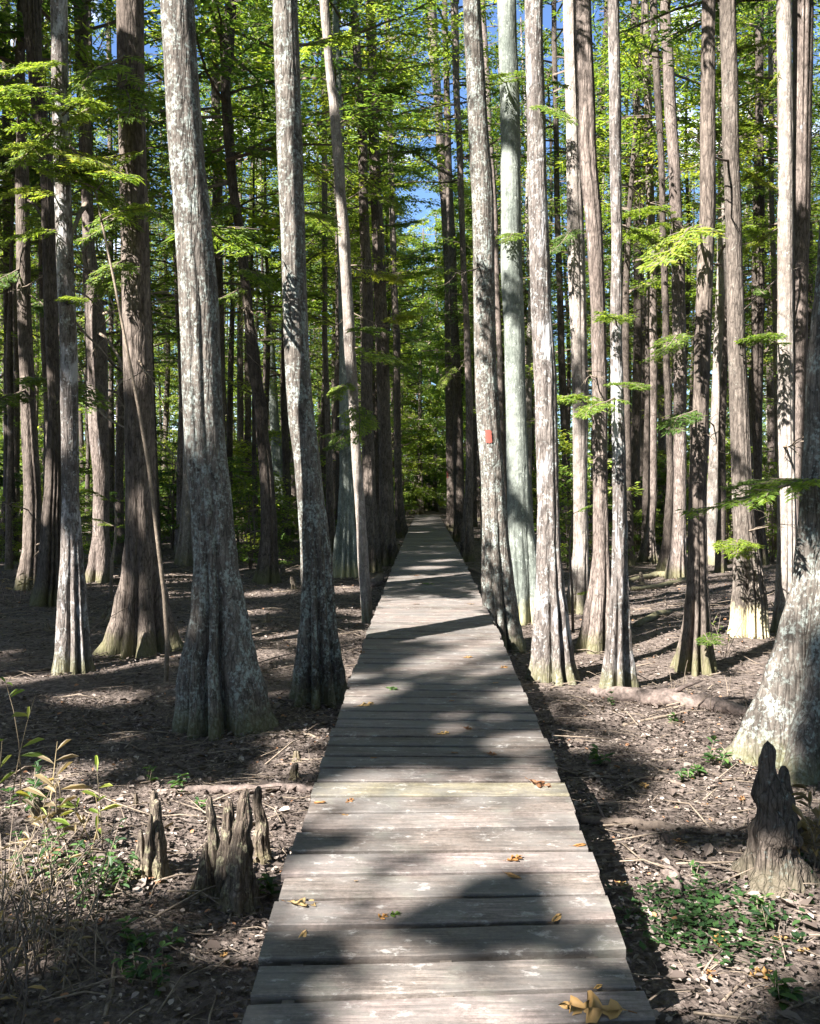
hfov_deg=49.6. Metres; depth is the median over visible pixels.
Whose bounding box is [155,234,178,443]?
forest tree
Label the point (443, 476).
understory bush
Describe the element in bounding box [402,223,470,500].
forest tree
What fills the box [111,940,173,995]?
seedling
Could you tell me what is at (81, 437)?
forest tree
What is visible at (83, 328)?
forest tree
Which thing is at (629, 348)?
forest tree
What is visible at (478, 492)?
forest tree
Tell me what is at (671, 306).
forest tree
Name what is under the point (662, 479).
understory bush
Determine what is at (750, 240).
forest tree
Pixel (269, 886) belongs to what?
seedling
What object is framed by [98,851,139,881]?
seedling
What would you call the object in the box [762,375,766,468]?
forest tree
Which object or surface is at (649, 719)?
fallen branch
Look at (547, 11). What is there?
sky
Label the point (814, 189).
forest tree
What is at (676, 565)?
cypress tree
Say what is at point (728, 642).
dry brush
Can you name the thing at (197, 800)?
seedling
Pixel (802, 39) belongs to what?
cypress tree
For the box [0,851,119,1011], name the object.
dry brush
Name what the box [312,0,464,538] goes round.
cypress tree
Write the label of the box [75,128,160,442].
forest tree
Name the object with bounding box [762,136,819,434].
forest tree
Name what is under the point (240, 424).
cypress tree
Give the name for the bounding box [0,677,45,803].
dry cane
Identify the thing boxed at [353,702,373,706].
fallen leaf
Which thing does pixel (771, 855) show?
cypress knee
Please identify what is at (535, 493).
understory bush
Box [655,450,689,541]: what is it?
understory bush
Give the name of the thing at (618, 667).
cypress tree
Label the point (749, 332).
forest tree
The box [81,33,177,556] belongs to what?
forest tree
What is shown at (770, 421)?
forest tree
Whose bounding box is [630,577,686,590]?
surface root
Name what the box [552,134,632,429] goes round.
forest tree
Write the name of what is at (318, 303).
forest tree
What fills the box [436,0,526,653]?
cypress tree
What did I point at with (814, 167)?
forest tree
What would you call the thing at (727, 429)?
forest tree
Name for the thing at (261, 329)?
forest tree
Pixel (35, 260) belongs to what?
forest tree
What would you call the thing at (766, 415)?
forest tree
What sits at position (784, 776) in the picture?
cypress knee
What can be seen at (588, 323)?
forest tree
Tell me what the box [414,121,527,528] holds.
forest tree
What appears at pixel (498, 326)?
cypress tree
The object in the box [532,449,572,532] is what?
understory bush
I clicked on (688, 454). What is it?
understory bush
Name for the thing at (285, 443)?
forest tree
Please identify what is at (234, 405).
forest tree
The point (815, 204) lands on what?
forest tree
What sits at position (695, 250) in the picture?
forest tree
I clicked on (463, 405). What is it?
forest tree
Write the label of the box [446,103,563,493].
forest tree
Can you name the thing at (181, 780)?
seedling
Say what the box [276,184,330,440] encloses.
forest tree
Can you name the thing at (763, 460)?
forest tree
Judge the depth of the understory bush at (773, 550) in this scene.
23.32 m
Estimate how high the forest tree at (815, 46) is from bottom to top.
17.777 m
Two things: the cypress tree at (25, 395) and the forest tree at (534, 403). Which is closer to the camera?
the cypress tree at (25, 395)
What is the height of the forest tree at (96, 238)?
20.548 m
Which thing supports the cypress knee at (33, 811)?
on the ground at (194, 912)
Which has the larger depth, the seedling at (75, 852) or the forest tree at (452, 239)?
the forest tree at (452, 239)
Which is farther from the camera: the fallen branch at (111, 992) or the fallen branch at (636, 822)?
the fallen branch at (636, 822)
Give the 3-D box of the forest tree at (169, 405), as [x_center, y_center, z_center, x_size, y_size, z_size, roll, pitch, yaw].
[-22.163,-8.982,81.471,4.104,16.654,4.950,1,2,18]
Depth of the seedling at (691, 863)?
4.69 m
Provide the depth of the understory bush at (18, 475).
25.17 m
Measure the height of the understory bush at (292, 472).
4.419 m
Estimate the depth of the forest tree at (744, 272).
32.57 m
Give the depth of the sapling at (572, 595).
12.21 m
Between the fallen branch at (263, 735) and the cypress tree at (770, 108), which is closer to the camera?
the fallen branch at (263, 735)
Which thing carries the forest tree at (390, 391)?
on the ground at (194, 912)
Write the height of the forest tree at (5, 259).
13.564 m
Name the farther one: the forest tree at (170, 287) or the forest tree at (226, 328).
the forest tree at (226, 328)
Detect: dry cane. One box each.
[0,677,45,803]
[15,755,120,857]
[22,739,90,855]
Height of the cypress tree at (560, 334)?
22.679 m
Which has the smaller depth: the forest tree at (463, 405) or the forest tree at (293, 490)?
the forest tree at (293, 490)
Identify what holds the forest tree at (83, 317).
on the ground at (194, 912)
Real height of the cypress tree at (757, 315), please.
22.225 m
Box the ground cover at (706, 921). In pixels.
[605,875,813,968]
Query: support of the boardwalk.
on the ground at (194, 912)
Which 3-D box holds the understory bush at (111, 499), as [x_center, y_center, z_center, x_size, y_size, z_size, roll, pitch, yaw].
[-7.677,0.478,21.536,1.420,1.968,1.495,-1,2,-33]
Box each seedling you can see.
[0,759,53,815]
[10,818,126,886]
[68,850,129,914]
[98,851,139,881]
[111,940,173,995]
[115,915,184,956]
[142,765,158,783]
[167,773,189,792]
[194,797,206,808]
[257,873,280,894]
[588,744,614,764]
[605,691,614,704]
[667,712,677,722]
[675,764,707,781]
[688,859,713,885]
[701,735,732,766]
[747,893,773,920]
[750,903,810,944]
[766,969,804,1010]
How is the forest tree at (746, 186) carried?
on the ground at (194, 912)
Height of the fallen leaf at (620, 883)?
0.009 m
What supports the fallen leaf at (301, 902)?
on the boardwalk
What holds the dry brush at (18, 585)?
on the ground at (194, 912)
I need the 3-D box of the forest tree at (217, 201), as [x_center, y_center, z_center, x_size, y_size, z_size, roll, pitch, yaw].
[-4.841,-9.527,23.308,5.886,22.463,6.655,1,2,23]
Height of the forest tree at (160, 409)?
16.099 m
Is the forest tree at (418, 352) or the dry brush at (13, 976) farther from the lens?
the forest tree at (418, 352)
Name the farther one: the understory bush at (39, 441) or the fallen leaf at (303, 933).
the understory bush at (39, 441)
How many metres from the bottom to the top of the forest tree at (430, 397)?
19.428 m
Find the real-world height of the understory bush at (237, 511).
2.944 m
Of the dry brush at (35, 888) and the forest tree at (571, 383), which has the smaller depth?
the dry brush at (35, 888)
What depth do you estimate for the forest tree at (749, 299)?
25.65 m
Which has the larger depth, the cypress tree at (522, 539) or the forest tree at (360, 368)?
the forest tree at (360, 368)
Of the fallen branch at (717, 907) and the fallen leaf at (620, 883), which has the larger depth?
the fallen leaf at (620, 883)
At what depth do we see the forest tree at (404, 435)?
57.54 m
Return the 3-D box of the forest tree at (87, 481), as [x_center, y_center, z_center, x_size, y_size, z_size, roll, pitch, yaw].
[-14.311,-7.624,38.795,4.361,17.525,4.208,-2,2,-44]
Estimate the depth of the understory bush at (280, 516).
22.47 m
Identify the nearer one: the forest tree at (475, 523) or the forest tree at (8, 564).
the forest tree at (8, 564)
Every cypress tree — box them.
[0,0,78,561]
[0,0,116,590]
[0,0,219,675]
[3,0,240,582]
[21,0,116,606]
[35,0,183,659]
[72,0,316,565]
[76,0,378,584]
[106,5,114,550]
[160,0,307,741]
[198,0,321,529]
[201,2,311,510]
[216,0,452,578]
[234,0,467,572]
[235,11,245,538]
[269,0,406,525]
[273,0,367,708]
[301,0,461,566]
[307,33,335,551]
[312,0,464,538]
[319,0,409,623]
[344,0,565,561]
[368,0,523,541]
[427,5,472,530]
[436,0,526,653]
[481,2,507,520]
[485,0,570,625]
[485,0,633,552]
[524,0,580,685]
[550,0,588,614]
[555,0,759,564]
[557,0,610,653]
[561,0,716,551]
[562,0,775,578]
[573,0,673,688]
[598,0,819,146]
[636,0,727,676]
[646,0,819,565]
[650,0,673,570]
[675,221,819,786]
[685,3,725,564]
[688,0,796,638]
[693,0,803,633]
[695,0,819,553]
[718,0,813,524]
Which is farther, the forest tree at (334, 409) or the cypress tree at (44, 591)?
the forest tree at (334, 409)
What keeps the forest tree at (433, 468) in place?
on the ground at (194, 912)
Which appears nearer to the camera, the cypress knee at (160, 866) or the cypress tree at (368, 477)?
the cypress knee at (160, 866)
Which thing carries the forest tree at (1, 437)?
on the ground at (194, 912)
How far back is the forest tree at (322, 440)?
36.32 m
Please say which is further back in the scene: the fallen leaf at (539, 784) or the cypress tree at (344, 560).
the cypress tree at (344, 560)
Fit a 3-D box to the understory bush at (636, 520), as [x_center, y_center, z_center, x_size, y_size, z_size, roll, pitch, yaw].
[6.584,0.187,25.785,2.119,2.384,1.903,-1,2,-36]
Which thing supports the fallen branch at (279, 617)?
on the ground at (194, 912)
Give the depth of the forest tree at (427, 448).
56.56 m
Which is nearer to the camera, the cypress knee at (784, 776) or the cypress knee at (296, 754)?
the cypress knee at (784, 776)
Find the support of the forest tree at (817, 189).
on the ground at (194, 912)
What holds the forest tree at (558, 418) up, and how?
on the ground at (194, 912)
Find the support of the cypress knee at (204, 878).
on the ground at (194, 912)
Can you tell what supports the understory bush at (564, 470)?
on the ground at (194, 912)
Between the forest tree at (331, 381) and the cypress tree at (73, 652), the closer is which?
the cypress tree at (73, 652)
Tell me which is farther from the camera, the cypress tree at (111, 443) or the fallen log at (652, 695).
the cypress tree at (111, 443)
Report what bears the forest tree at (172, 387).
on the ground at (194, 912)
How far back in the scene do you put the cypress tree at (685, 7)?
14.73 m
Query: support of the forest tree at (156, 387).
on the ground at (194, 912)
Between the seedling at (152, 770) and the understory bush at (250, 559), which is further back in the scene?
the understory bush at (250, 559)
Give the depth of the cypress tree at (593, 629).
10.93 m
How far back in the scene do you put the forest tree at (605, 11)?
29.14 m
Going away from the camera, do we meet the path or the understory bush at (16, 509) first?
the understory bush at (16, 509)
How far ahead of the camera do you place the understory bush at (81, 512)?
28.74 m
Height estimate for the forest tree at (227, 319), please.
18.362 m
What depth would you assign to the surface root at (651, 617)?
13.05 m
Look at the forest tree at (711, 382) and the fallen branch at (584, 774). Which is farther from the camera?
the forest tree at (711, 382)
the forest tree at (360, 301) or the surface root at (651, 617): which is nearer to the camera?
the surface root at (651, 617)
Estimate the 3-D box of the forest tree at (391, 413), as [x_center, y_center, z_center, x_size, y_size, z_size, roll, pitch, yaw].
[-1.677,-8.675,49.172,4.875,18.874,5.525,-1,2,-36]
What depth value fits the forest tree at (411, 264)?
38.80 m
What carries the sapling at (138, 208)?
on the ground at (194, 912)
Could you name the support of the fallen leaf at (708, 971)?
on the ground at (194, 912)
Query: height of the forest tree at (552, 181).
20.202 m
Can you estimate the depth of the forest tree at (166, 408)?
38.00 m
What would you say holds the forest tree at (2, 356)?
on the ground at (194, 912)
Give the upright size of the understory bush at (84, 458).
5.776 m
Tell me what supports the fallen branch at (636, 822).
on the ground at (194, 912)
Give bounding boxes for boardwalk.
[242,515,654,1023]
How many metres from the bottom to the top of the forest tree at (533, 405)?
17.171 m
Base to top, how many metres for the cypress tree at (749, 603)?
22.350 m
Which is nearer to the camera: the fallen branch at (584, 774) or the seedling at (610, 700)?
the fallen branch at (584, 774)
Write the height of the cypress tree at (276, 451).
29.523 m
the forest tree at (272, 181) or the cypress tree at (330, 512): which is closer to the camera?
the cypress tree at (330, 512)
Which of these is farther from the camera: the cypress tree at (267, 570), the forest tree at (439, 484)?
the forest tree at (439, 484)
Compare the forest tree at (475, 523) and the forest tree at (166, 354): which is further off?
the forest tree at (475, 523)
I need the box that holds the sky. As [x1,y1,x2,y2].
[0,0,819,475]
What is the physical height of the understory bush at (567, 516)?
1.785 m
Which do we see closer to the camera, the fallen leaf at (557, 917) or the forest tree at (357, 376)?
the fallen leaf at (557, 917)
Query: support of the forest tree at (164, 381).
on the ground at (194, 912)
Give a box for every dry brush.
[0,569,33,600]
[0,814,136,958]
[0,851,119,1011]
[0,878,81,1023]
[278,536,299,553]
[668,660,747,712]
[712,615,743,660]
[789,784,819,872]
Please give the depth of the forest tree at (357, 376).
56.05 m
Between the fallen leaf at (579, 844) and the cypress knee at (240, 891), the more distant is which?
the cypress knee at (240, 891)
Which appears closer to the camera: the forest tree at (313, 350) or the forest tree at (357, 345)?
the forest tree at (357, 345)
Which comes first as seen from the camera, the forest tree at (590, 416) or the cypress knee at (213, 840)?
the cypress knee at (213, 840)
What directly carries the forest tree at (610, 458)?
on the ground at (194, 912)
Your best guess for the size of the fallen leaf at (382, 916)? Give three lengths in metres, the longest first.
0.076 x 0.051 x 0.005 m
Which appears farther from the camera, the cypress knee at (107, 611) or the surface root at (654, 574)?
the surface root at (654, 574)
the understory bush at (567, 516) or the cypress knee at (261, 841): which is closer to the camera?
the cypress knee at (261, 841)
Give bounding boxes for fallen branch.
[0,661,50,674]
[0,754,75,778]
[22,916,115,1023]
[157,782,312,794]
[228,687,326,738]
[249,610,299,618]
[557,766,684,784]
[580,791,747,836]
[622,700,707,725]
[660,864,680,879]
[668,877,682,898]
[711,892,752,912]
[721,963,765,1001]
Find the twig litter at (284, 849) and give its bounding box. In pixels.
[0,545,819,1023]
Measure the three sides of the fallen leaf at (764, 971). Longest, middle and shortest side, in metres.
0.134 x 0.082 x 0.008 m
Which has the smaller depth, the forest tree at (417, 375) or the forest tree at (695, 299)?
the forest tree at (695, 299)
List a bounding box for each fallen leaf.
[282,897,316,905]
[299,929,306,936]
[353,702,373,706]
[378,913,387,918]
[390,911,399,916]
[502,870,520,877]
[503,854,521,860]
[525,777,550,787]
[550,913,560,922]
[559,990,636,1022]
[569,843,585,846]
[592,984,602,988]
[614,879,628,885]
[703,966,716,975]
[749,967,772,978]
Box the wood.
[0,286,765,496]
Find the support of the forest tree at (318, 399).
on the ground at (194, 912)
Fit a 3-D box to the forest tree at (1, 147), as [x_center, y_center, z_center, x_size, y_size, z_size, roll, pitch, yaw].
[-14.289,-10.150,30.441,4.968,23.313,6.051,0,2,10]
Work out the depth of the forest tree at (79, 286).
25.08 m
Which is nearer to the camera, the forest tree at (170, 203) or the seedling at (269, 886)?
the seedling at (269, 886)
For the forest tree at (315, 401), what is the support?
on the ground at (194, 912)
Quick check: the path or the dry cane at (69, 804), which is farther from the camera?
the path
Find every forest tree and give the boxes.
[0,0,79,197]
[0,0,81,569]
[0,0,118,383]
[0,0,118,496]
[0,0,156,439]
[0,2,41,386]
[0,10,80,542]
[0,23,47,257]
[0,47,37,282]
[0,166,43,421]
[0,173,39,343]
[0,181,39,347]
[0,210,82,352]
[0,212,43,485]
[0,238,85,470]
[0,239,43,433]
[0,344,41,511]
[1,106,38,431]
[2,22,120,354]
[14,61,179,563]
[21,134,85,463]
[27,7,173,372]
[31,134,115,405]
[31,259,83,373]
[32,141,117,530]
[34,257,41,459]
[47,0,222,209]
[72,57,171,478]
[72,132,120,533]
[73,219,114,514]
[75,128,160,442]
[79,206,158,508]
[79,238,176,436]
[80,94,176,381]
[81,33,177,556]
[95,0,248,552]
[97,53,211,530]
[103,135,177,374]
[104,0,336,439]
[148,57,261,386]
[152,241,177,441]
[153,87,244,415]
[154,174,244,378]
[154,235,226,426]
[154,244,177,461]
[154,258,178,424]
[154,275,172,426]
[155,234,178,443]
[155,262,178,449]
[155,346,177,441]
[156,88,252,383]
[159,206,243,464]
[160,29,280,501]
[161,180,243,446]
[161,196,262,377]
[174,137,262,456]
[200,6,326,557]
[210,9,360,553]
[210,66,279,527]
[211,90,321,389]
[223,5,359,516]
[223,237,251,456]
[224,29,338,428]
[224,74,335,525]
[225,291,251,449]
[226,195,280,456]
[226,265,262,447]
[235,157,316,427]
[235,188,280,436]
[243,247,281,444]
[253,245,279,418]
[258,64,425,326]
[267,0,418,345]
[272,98,359,500]
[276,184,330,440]
[277,172,330,438]
[279,206,331,439]
[280,238,333,392]
[301,58,402,512]
[304,45,459,340]
[304,99,394,298]
[306,207,331,432]
[308,0,426,401]
[308,245,331,450]
[309,95,434,414]
[309,157,374,439]
[310,143,444,375]
[310,162,401,524]
[315,127,413,438]
[317,257,389,447]
[329,294,404,405]
[331,106,434,515]
[357,218,445,513]
[358,228,431,470]
[358,232,416,509]
[390,228,432,511]
[390,242,444,510]
[390,283,439,481]
[391,217,445,513]
[391,232,446,510]
[400,266,432,506]
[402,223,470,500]
[403,196,472,504]
[404,173,496,426]
[404,209,465,511]
[409,265,463,505]
[413,278,445,481]
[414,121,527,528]
[417,98,532,526]
[420,29,533,542]
[426,227,469,495]
[434,16,609,509]
[436,168,480,520]
[436,233,501,472]
[437,250,472,465]
[440,42,565,394]
[442,115,533,415]
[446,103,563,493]
[459,88,558,389]
[461,134,557,398]
[471,5,590,380]
[495,43,609,345]
[498,0,693,546]
[523,143,609,441]
[524,246,560,507]
[525,209,571,522]
[526,79,661,340]
[531,349,533,514]
[533,61,661,404]
[535,258,571,462]
[547,91,624,540]
[548,0,716,565]
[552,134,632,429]
[555,242,632,372]
[555,268,590,377]
[557,239,591,464]
[558,286,609,457]
[564,144,632,523]
[564,178,645,519]
[565,59,693,336]
[570,311,591,497]
[587,0,751,542]
[587,62,711,530]
[588,265,631,391]
[589,159,657,451]
[591,263,633,398]
[598,50,715,546]
[605,221,645,404]
[629,20,717,393]
[629,123,712,429]
[630,148,716,519]
[630,175,689,449]
[635,14,816,553]
[643,171,714,401]
[649,1,813,572]
[661,147,716,520]
[668,99,751,472]
[670,9,818,485]
[682,2,819,407]
[684,4,819,544]
[685,47,750,440]
[687,150,750,461]
[687,220,763,456]
[695,14,777,333]
[710,154,777,395]
[710,185,766,468]
[711,34,813,396]
[726,160,766,464]
[745,35,819,300]
[746,43,819,408]
[747,57,819,382]
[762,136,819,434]
[762,354,766,473]
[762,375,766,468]
[766,95,819,305]
[767,18,819,290]
[809,85,819,258]
[811,125,819,299]
[814,156,819,193]
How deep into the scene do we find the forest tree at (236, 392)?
62.23 m
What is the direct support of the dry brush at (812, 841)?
on the ground at (194, 912)
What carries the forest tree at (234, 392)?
on the ground at (194, 912)
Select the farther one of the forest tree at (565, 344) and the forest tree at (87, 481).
the forest tree at (565, 344)
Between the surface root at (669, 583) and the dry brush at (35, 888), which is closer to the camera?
the dry brush at (35, 888)
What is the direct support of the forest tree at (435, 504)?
on the ground at (194, 912)
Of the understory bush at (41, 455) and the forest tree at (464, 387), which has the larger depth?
the forest tree at (464, 387)
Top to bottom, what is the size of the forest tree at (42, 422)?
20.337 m
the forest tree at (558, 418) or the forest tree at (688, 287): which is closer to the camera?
the forest tree at (688, 287)
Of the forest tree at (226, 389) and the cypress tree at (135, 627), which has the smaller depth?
the cypress tree at (135, 627)
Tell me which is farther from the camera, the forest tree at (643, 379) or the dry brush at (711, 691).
the forest tree at (643, 379)
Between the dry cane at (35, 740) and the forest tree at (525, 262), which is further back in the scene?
the forest tree at (525, 262)
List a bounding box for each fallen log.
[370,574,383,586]
[466,565,480,574]
[587,680,748,715]
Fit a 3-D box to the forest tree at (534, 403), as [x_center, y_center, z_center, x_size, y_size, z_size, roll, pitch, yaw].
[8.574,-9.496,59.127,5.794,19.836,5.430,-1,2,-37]
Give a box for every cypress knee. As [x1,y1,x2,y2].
[25,798,46,820]
[99,601,113,619]
[129,830,144,881]
[133,793,138,808]
[143,813,152,883]
[149,790,157,813]
[151,799,174,883]
[184,842,215,902]
[205,796,219,886]
[213,788,264,917]
[213,799,234,901]
[252,786,271,864]
[263,613,270,622]
[280,564,286,575]
[288,763,301,780]
[290,577,296,589]
[291,751,302,761]
[638,572,644,584]
[727,741,819,898]
[778,765,811,866]
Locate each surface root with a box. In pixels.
[629,571,677,582]
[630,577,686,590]
[633,609,672,626]
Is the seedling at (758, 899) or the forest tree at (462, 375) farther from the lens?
the forest tree at (462, 375)
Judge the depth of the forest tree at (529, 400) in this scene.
31.72 m
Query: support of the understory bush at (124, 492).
on the ground at (194, 912)
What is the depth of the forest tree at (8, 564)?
20.98 m
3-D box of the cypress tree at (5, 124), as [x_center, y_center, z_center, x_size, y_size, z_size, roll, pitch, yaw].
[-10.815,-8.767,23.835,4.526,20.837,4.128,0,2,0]
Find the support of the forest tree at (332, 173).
on the ground at (194, 912)
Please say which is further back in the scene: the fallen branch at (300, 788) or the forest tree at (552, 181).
the forest tree at (552, 181)
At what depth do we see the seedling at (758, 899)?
4.32 m
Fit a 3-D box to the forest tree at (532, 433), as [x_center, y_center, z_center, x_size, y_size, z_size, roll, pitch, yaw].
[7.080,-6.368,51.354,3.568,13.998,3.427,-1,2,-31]
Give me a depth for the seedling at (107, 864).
4.38 m
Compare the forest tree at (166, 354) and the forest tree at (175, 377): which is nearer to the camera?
the forest tree at (166, 354)
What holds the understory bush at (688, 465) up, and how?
on the ground at (194, 912)
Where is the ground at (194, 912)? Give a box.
[0,490,819,1023]
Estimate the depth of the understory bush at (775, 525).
24.46 m
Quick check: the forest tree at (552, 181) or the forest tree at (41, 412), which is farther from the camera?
the forest tree at (41, 412)
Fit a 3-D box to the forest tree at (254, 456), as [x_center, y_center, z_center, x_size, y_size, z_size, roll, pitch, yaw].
[-4.135,-6.108,24.723,3.564,15.334,3.941,0,2,13]
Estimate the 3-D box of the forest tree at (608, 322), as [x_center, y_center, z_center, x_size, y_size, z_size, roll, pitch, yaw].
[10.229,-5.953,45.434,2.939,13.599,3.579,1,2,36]
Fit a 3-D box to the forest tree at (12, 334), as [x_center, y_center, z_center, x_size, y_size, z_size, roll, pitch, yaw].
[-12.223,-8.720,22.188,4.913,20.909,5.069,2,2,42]
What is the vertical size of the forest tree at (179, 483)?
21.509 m
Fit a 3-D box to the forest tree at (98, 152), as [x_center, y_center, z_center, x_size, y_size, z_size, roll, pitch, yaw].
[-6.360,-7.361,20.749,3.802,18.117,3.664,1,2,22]
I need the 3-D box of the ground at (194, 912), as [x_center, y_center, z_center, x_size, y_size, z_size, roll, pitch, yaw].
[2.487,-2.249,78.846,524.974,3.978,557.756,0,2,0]
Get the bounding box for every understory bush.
[0,432,92,531]
[0,445,22,551]
[0,467,42,525]
[0,497,22,564]
[20,421,43,526]
[41,453,113,549]
[79,410,124,513]
[79,456,92,513]
[79,499,92,539]
[81,474,124,519]
[81,489,92,531]
[81,492,124,563]
[124,453,176,536]
[156,417,228,549]
[157,429,176,527]
[157,434,177,512]
[160,476,176,537]
[227,456,294,569]
[228,462,252,546]
[229,429,297,541]
[231,481,260,553]
[233,429,292,543]
[238,472,298,561]
[257,463,298,539]
[269,423,335,536]
[293,507,336,536]
[296,470,325,522]
[392,448,422,510]
[405,471,443,510]
[426,452,465,505]
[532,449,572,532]
[532,463,561,522]
[533,421,641,559]
[559,502,590,570]
[587,434,612,523]
[608,484,663,551]
[640,448,689,547]
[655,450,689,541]
[657,424,689,516]
[686,436,689,519]
[687,436,776,561]
[726,445,777,562]
[762,452,766,520]
[762,467,776,556]
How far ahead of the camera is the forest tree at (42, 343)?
20.59 m
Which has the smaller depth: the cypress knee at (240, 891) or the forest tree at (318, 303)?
the cypress knee at (240, 891)
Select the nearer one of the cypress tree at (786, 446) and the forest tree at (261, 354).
the cypress tree at (786, 446)
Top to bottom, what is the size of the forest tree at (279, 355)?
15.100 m
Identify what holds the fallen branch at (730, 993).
on the ground at (194, 912)
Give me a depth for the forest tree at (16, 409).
28.10 m
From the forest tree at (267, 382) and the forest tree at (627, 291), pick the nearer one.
the forest tree at (627, 291)
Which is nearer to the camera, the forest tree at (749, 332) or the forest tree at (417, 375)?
the forest tree at (749, 332)
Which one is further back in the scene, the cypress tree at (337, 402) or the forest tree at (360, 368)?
the forest tree at (360, 368)
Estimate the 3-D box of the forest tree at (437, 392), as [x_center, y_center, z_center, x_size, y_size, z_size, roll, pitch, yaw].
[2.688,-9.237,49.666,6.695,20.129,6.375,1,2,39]
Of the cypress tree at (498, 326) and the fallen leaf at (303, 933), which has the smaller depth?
the fallen leaf at (303, 933)
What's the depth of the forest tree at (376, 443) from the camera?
36.75 m
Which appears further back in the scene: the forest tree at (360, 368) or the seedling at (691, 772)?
the forest tree at (360, 368)
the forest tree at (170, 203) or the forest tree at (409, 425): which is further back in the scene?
the forest tree at (409, 425)
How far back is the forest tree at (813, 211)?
36.34 m
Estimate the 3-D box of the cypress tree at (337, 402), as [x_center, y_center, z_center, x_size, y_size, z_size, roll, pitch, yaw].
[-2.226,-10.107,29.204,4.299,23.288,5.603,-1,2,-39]
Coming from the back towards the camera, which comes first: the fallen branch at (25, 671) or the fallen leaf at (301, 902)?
the fallen branch at (25, 671)
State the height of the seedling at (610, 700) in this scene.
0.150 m
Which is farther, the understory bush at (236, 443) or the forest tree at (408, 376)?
the forest tree at (408, 376)
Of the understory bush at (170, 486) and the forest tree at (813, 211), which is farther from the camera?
the forest tree at (813, 211)
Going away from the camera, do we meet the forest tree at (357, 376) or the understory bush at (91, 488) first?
the understory bush at (91, 488)
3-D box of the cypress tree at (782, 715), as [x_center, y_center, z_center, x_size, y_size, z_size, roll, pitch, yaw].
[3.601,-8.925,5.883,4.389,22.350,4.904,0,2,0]
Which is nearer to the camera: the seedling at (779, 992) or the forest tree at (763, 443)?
the seedling at (779, 992)
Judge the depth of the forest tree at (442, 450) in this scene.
64.36 m
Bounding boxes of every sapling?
[32,150,169,682]
[79,488,124,599]
[561,502,609,631]
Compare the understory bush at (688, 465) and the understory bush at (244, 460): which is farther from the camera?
the understory bush at (688, 465)
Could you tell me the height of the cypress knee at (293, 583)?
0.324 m
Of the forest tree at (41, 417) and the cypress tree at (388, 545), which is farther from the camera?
the forest tree at (41, 417)
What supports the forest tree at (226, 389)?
on the ground at (194, 912)
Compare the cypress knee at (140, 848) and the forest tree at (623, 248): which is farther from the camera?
the forest tree at (623, 248)
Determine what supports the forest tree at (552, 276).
on the ground at (194, 912)
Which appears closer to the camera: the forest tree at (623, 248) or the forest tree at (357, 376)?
the forest tree at (623, 248)
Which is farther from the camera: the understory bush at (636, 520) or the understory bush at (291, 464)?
the understory bush at (291, 464)
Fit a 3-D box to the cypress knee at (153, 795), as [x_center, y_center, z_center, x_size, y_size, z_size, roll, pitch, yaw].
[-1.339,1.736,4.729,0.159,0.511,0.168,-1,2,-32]
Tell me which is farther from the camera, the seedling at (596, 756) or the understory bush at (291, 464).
the understory bush at (291, 464)
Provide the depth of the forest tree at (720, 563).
20.84 m
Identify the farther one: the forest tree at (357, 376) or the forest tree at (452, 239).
the forest tree at (357, 376)
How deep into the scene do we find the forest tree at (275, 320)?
57.63 m
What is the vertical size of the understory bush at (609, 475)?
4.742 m
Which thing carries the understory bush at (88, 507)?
on the ground at (194, 912)
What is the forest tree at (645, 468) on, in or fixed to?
on the ground at (194, 912)
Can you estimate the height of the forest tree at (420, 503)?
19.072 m
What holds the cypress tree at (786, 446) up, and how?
on the ground at (194, 912)
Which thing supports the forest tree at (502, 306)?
on the ground at (194, 912)
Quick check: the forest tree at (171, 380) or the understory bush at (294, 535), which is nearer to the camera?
the understory bush at (294, 535)
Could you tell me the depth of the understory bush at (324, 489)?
35.28 m
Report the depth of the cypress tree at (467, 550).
24.08 m
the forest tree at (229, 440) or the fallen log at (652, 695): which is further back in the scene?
the forest tree at (229, 440)
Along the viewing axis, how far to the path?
59.92 m
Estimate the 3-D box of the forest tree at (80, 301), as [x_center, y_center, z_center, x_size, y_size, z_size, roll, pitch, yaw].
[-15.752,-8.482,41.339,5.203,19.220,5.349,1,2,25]
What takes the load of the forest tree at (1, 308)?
on the ground at (194, 912)
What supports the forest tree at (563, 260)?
on the ground at (194, 912)
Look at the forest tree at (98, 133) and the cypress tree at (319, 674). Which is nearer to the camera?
the cypress tree at (319, 674)
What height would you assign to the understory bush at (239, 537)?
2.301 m
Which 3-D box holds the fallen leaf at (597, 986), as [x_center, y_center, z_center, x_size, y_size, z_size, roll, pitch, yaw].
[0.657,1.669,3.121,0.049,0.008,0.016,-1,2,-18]
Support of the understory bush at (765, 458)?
on the ground at (194, 912)
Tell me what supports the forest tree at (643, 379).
on the ground at (194, 912)
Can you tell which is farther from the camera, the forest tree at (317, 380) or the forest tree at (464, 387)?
the forest tree at (464, 387)
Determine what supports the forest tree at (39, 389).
on the ground at (194, 912)
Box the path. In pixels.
[415,508,436,514]
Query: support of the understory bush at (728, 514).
on the ground at (194, 912)
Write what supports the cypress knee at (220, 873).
on the ground at (194, 912)
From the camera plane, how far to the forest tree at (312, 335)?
34.19 m
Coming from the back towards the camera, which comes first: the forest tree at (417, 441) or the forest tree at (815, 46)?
the forest tree at (417, 441)

